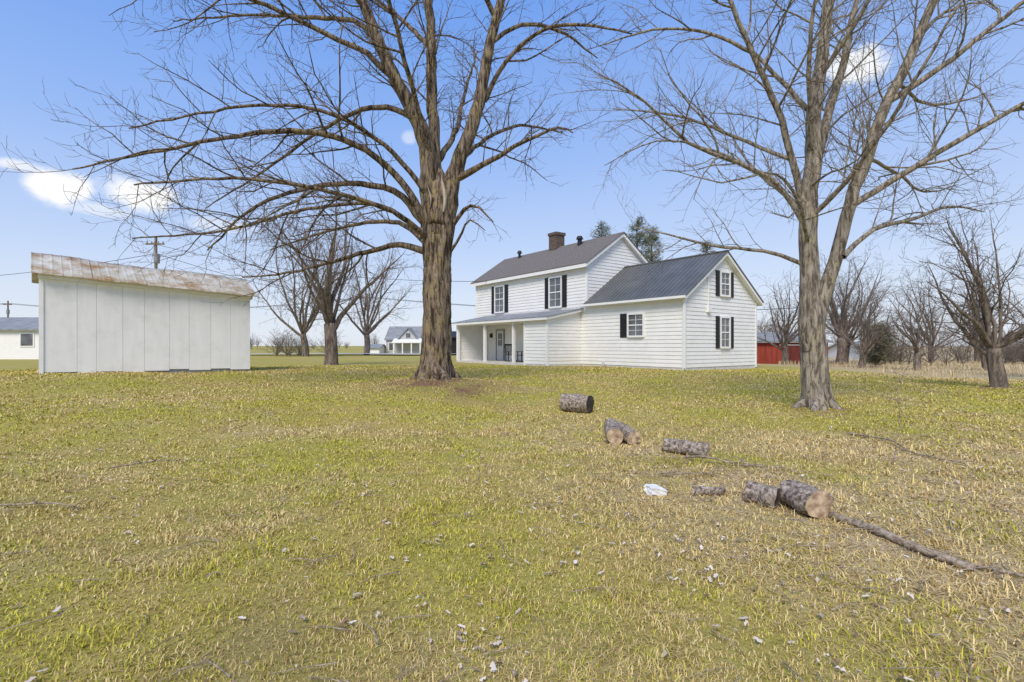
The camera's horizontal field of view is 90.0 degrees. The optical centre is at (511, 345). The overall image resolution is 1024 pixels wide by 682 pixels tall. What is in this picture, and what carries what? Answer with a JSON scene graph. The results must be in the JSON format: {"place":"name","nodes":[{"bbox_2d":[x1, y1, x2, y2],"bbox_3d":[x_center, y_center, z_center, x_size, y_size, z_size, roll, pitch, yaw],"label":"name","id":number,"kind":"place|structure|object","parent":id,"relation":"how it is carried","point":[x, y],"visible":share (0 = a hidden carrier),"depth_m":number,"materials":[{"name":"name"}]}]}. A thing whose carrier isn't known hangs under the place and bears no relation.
{"place":"outdoors","nodes":[
{"label":"outdoors","id":0,"kind":"place"},
{"bbox_2d":[251,353,419,353],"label":"road","id":1,"kind":"structure","parent":0,"point":[343,353],"depth_m":55.87,"materials":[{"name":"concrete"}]},
{"bbox_2d":[0,346,1023,681],"bbox_3d":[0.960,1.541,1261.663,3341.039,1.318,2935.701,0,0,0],"label":"ground","id":2,"kind":"structure","parent":0,"point":[350,356],"depth_m":4.67,"materials":[{"name":"green plant"}]},
{"bbox_2d":[3,301,11,316],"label":"utility pole","id":3,"kind":"object","parent":2,"relation":"on","point":[8,310],"visible":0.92,"depth_m":89.85,"materials":[{"name":"wood"}]},
{"bbox_2d":[0,245,852,309],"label":"power lines","id":4,"kind":"object","parent":3,"relation":"attached to","point":[316,295],"visible":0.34,"depth_m":50.68,"materials":[{"name":"black metal"}]},
{"bbox_2d":[0,331,38,358],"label":"walls","id":5,"kind":"structure","parent":2,"relation":"on","point":[10,348],"depth_m":43.00,"materials":[{"name":"white paint"}]},
{"bbox_2d":[0,317,38,330],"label":"roof","id":6,"kind":"structure","parent":5,"relation":"on","point":[19,323],"depth_m":44.40,"materials":[{"name":"grey metal"}]},
{"bbox_2d":[21,334,32,345],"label":"window","id":7,"kind":"structure","parent":5,"relation":"in","point":[26,339],"depth_m":42.92,"materials":[{"name":"grey glass"}]},
{"bbox_2d":[20,332,34,346],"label":"window trim","id":8,"kind":"structure","parent":5,"relation":"attached to","point":[33,333],"depth_m":42.94,"materials":[{"name":"white wood"}]},
{"bbox_2d":[0,499,85,510],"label":"fallen branch","id":9,"kind":"object","parent":2,"relation":"on","point":[34,502],"visible":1,"depth_m":5.13,"materials":[{"name":"brown wood"}]},
{"bbox_2d":[109,458,175,468],"bbox_3d":[-4.903,1.546,6.811,0.180,0.099,0.706,0,0,43],"label":"fallen branch","id":10,"kind":"object","parent":2,"relation":"on","point":[140,462],"visible":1,"depth_m":6.81,"materials":[{"name":"brown wood"}]},
{"bbox_2d":[31,252,257,373],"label":"storage shed","id":11,"kind":"structure","parent":2,"relation":"on","point":[96,316],"depth_m":17.71,"materials":[{"name":"metal"}]},
{"bbox_2d":[146,238,164,268],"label":"utility pole","id":12,"kind":"object","parent":2,"relation":"on","point":[156,257],"visible":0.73,"depth_m":44.84,"materials":[{"name":"brown wood"}]},
{"bbox_2d":[246,198,359,356],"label":"shade tree","id":13,"kind":"object","parent":2,"relation":"on","point":[303,336],"visible":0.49,"depth_m":47.52,"materials":[{"name":"brown plant"}]},
{"bbox_2d":[237,166,418,364],"bbox_3d":[-10.346,-4.312,30.174,6.998,11.381,9.454,0,0,38],"label":"shade tree","id":14,"kind":"object","parent":2,"relation":"on","point":[331,343],"visible":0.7,"depth_m":29.67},
{"bbox_2d":[0,0,660,380],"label":"maple tree","id":15,"kind":"object","parent":2,"relation":"on","point":[434,212],"visible":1,"depth_m":15.55,"materials":[{"name":"brown plant"}]},
{"bbox_2d":[313,224,422,354],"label":"shade tree","id":16,"kind":"object","parent":2,"relation":"on","point":[367,329],"visible":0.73,"depth_m":58.00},
{"bbox_2d":[363,344,385,352],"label":"white garage","id":17,"kind":"structure","parent":2,"relation":"on","point":[377,348],"depth_m":96.63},
{"bbox_2d":[384,326,421,352],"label":"gray cottage","id":18,"kind":"structure","parent":2,"relation":"on","point":[405,339],"depth_m":100.00,"materials":[{"name":"grey"}]},
{"bbox_2d":[451,331,455,354],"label":"dark outbuilding","id":19,"kind":"structure","parent":2,"relation":"on","point":[453,349],"depth_m":58.00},
{"bbox_2d":[0,371,1023,681],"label":"fallen twigs","id":20,"kind":"object","parent":2,"relation":"on","point":[700,498],"depth_m":4.44,"materials":[{"name":"brown wood"}]},
{"bbox_2d":[559,393,593,412],"bbox_3d":[1.505,1.338,11.908,0.741,0.456,0.495,0,0,35],"label":"firewood log","id":21,"kind":"object","parent":2,"relation":"on","point":[579,403],"visible":0.99,"depth_m":11.73,"materials":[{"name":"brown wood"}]},
{"bbox_2d":[586,221,615,238],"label":"pine tree","id":22,"kind":"object","parent":2,"relation":"on","point":[601,226],"visible":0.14,"depth_m":47.96,"materials":[{"name":"green plant"}]},
{"bbox_2d":[451,231,763,370],"bbox_3d":[4.428,-3.130,33.796,9.908,10.060,19.537,0,0,-36],"label":"white farmhouse","id":23,"kind":"object","parent":2,"relation":"on","point":[590,302],"visible":0.98,"depth_m":29.55,"materials":[{"name":"white wood"}]},
{"bbox_2d":[497,330,502,359],"bbox_3d":[-0.860,-0.030,37.507,0.035,2.140,0.850,0,0,-36],"label":"door panel","id":24,"kind":"structure","parent":23,"relation":"in","point":[499,348],"depth_m":37.45,"materials":[{"name":"paint"}]},
{"bbox_2d":[504,344,516,360],"bbox_3d":[-0.101,0.470,34.059,0.590,1.160,1.000,0,0,-20],"label":"rocking chair","id":25,"kind":"object","parent":23,"relation":"on","point":[507,348],"visible":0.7,"depth_m":34.29,"materials":[{"name":"black wood"}]},
{"bbox_2d":[516,351,522,361],"bbox_3d":[0.731,0.470,32.990,1.000,1.160,0.590,0,0,-30],"label":"rocking chair","id":26,"kind":"object","parent":23,"relation":"on","point":[521,355],"visible":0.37,"depth_m":32.77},
{"bbox_2d":[250,332,965,349],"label":"distant treeline","id":27,"kind":"object","parent":2,"relation":"on","point":[313,346],"visible":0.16,"depth_m":215.18,"materials":[{"name":"brown plant"}]},
{"bbox_2d":[604,418,622,445],"bbox_3d":[1.719,1.457,8.700,0.298,0.374,0.680,0,0,8],"label":"firewood log","id":28,"kind":"object","parent":2,"relation":"on","point":[613,435],"visible":0.98,"depth_m":8.40,"materials":[{"name":"brown wood"}]},
{"bbox_2d":[615,421,640,444],"bbox_3d":[1.950,1.493,8.750,0.268,0.312,0.646,0,0,-11],"label":"firewood log","id":29,"kind":"object","parent":2,"relation":"on","point":[631,436],"visible":0.67,"depth_m":8.47,"materials":[{"name":"brown wood"}]},
{"bbox_2d":[256,310,1023,365],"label":"brushy hedgerow","id":30,"kind":"object","parent":2,"relation":"on","point":[1010,351],"visible":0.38,"depth_m":46.87,"materials":[{"name":"brown plant"}]},
{"bbox_2d":[626,215,656,261],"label":"pine tree","id":31,"kind":"object","parent":2,"relation":"on","point":[641,235],"visible":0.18,"depth_m":45.83,"materials":[{"name":"green plant"}]},
{"bbox_2d":[638,226,664,261],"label":"pine tree","id":32,"kind":"object","parent":2,"relation":"on","point":[657,238],"visible":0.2,"depth_m":49.68,"materials":[{"name":"green plant"}]},
{"bbox_2d":[644,484,666,495],"bbox_3d":[1.626,1.641,5.798,0.218,0.106,0.165,6,4,-17],"label":"white rock","id":33,"kind":"object","parent":2,"relation":"on","point":[654,489],"visible":0.98,"depth_m":5.75,"materials":[{"name":"white stone"}]},
{"bbox_2d":[662,438,710,456],"bbox_3d":[2.631,1.543,7.751,0.716,0.225,0.280,0,0,38],"label":"firewood log","id":34,"kind":"object","parent":2,"relation":"on","point":[672,445],"visible":0.92,"depth_m":7.67,"materials":[{"name":"grey wood"}]},
{"bbox_2d":[659,467,719,475],"bbox_3d":[2.306,1.596,6.533,0.833,0.130,0.438,0,0,0],"label":"fallen branch","id":35,"kind":"object","parent":2,"relation":"on","point":[674,473],"visible":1,"depth_m":6.52,"materials":[{"name":"brown wood"}]},
{"bbox_2d":[696,238,714,254],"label":"pine tree","id":36,"kind":"object","parent":2,"relation":"on","point":[705,246],"visible":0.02,"depth_m":51.97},
{"bbox_2d":[690,486,725,495],"bbox_3d":[2.200,1.634,5.752,0.399,0.101,0.112,0,0,-3],"label":"log","id":37,"kind":"object","parent":2,"relation":"on","point":[715,491],"visible":1,"depth_m":5.72,"materials":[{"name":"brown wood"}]},
{"bbox_2d":[683,451,782,467],"bbox_3d":[3.037,1.580,7.129,0.342,0.132,1.273,0,0,-45],"label":"fallen branch","id":38,"kind":"object","parent":2,"relation":"on","point":[704,456],"visible":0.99,"depth_m":7.00,"materials":[{"name":"brown wood"}]},
{"bbox_2d":[742,480,781,508],"bbox_3d":[2.661,1.582,5.421,0.230,0.239,0.384,0,0,-33],"label":"firewood log","id":39,"kind":"object","parent":2,"relation":"on","point":[764,495],"visible":0.93,"depth_m":5.35,"materials":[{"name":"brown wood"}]},
{"bbox_2d":[526,0,1023,410],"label":"ash tree","id":40,"kind":"object","parent":2,"relation":"on","point":[815,292],"visible":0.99,"depth_m":11.77,"materials":[{"name":"grey plant"}]},
{"bbox_2d":[750,261,799,364],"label":"apple tree","id":41,"kind":"object","parent":2,"relation":"on","point":[786,342],"visible":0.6,"depth_m":40.61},
{"bbox_2d":[757,332,833,363],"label":"red barn","id":42,"kind":"structure","parent":2,"relation":"on","point":[768,353],"depth_m":46.00,"materials":[{"name":"red wood"}]},
{"bbox_2d":[788,346,799,363],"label":"barn door","id":43,"kind":"structure","parent":42,"relation":"in","point":[794,351],"depth_m":45.93,"materials":[{"name":"red wood"}]},
{"bbox_2d":[776,480,831,518],"bbox_3d":[2.924,1.541,5.149,0.328,0.292,0.480,0,0,-5],"label":"firewood log","id":44,"kind":"object","parent":2,"relation":"on","point":[811,500],"visible":0.99,"depth_m":4.97,"materials":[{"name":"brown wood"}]},
{"bbox_2d":[790,241,894,362],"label":"shade tree","id":45,"kind":"object","parent":2,"relation":"on","point":[850,336],"visible":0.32,"depth_m":48.80,"materials":[{"name":"brown plant"}]},
{"bbox_2d":[828,341,859,359],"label":"white outbuilding","id":46,"kind":"structure","parent":2,"relation":"on","point":[832,351],"depth_m":61.95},
{"bbox_2d":[820,239,902,364],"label":"shade tree","id":47,"kind":"object","parent":2,"relation":"on","point":[841,355],"visible":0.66,"depth_m":45.49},
{"bbox_2d":[826,268,911,367],"bbox_3d":[23.279,-1.759,32.965,5.759,6.850,6.736,0,0,-22],"label":"apple tree","id":48,"kind":"object","parent":2,"relation":"on","point":[865,347],"visible":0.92,"depth_m":32.93,"materials":[{"name":"brown plant"}]},
{"bbox_2d":[851,320,899,366],"bbox_3d":[27.170,-0.196,38.088,3.303,4.040,3.042,0,0,0],"label":"cedar tree","id":49,"kind":"object","parent":2,"relation":"on","point":[878,354],"visible":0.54,"depth_m":37.62,"materials":[{"name":"green plant"}]},
{"bbox_2d":[884,361,916,464],"bbox_3d":[5.363,0.924,7.083,0.380,1.457,0.374,0,0,-27],"label":"sapling","id":50,"kind":"object","parent":2,"relation":"on","point":[895,453],"visible":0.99,"depth_m":7.00,"materials":[{"name":"brown plant"}]},
{"bbox_2d":[847,432,964,463],"bbox_3d":[6.201,1.564,8.148,0.498,0.113,2.299,0,0,0],"label":"fallen branch","id":51,"kind":"object","parent":2,"relation":"on","point":[878,437],"visible":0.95,"depth_m":8.22,"materials":[{"name":"brown wood"}]},
{"bbox_2d":[881,262,967,359],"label":"shade tree","id":52,"kind":"object","parent":2,"relation":"on","point":[925,312],"visible":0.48,"depth_m":50.11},
{"bbox_2d":[874,270,984,370],"bbox_3d":[24.863,-1.525,31.586,6.362,6.470,5.439,0,0,-1],"label":"apple tree","id":53,"kind":"object","parent":2,"relation":"on","point":[911,337],"visible":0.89,"depth_m":30.96,"materials":[{"name":"brown plant"}]},
{"bbox_2d":[903,539,974,571],"bbox_3d":[3.315,1.605,4.006,0.436,0.138,0.308,0,0,36],"label":"fallen branch","id":54,"kind":"object","parent":2,"relation":"on","point":[926,551],"visible":0.94,"depth_m":3.97,"materials":[{"name":"brown wood"}]},
{"bbox_2d":[882,168,1023,387],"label":"apple tree","id":55,"kind":"object","parent":2,"relation":"on","point":[992,353],"visible":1,"depth_m":16.91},
{"bbox_2d":[927,257,1020,370],"bbox_3d":[29.744,-1.961,33.007,6.398,7.612,7.484,0,0,-24],"label":"apple tree","id":56,"kind":"object","parent":2,"relation":"on","point":[983,357],"visible":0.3,"depth_m":32.85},
{"bbox_2d":[930,281,1022,362],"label":"shade tree","id":57,"kind":"object","parent":2,"relation":"on","point":[977,358],"visible":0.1,"depth_m":53.82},
{"bbox_2d":[962,560,1023,576],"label":"fallen branch","id":58,"kind":"object","parent":2,"relation":"on","point":[1006,570],"visible":0.79,"depth_m":3.77,"materials":[{"name":"brown wood"}]},
{"bbox_2d":[966,277,1023,356],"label":"apple tree","id":59,"kind":"object","parent":2,"relation":"on","point":[1016,322],"visible":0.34,"depth_m":25.40,"materials":[{"name":"brown plant"}]},
{"bbox_2d":[0,0,1023,345],"label":"sky","id":60,"kind":"structure","parent":0,"point":[52,42],"materials":[{"name":"blue"}]},
{"bbox_2d":[778,357,1023,376],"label":"tall field grass","id":61,"kind":"structure","parent":0,"point":[909,370],"depth_m":35.68,"materials":[{"name":"beige plant"}]}
]}

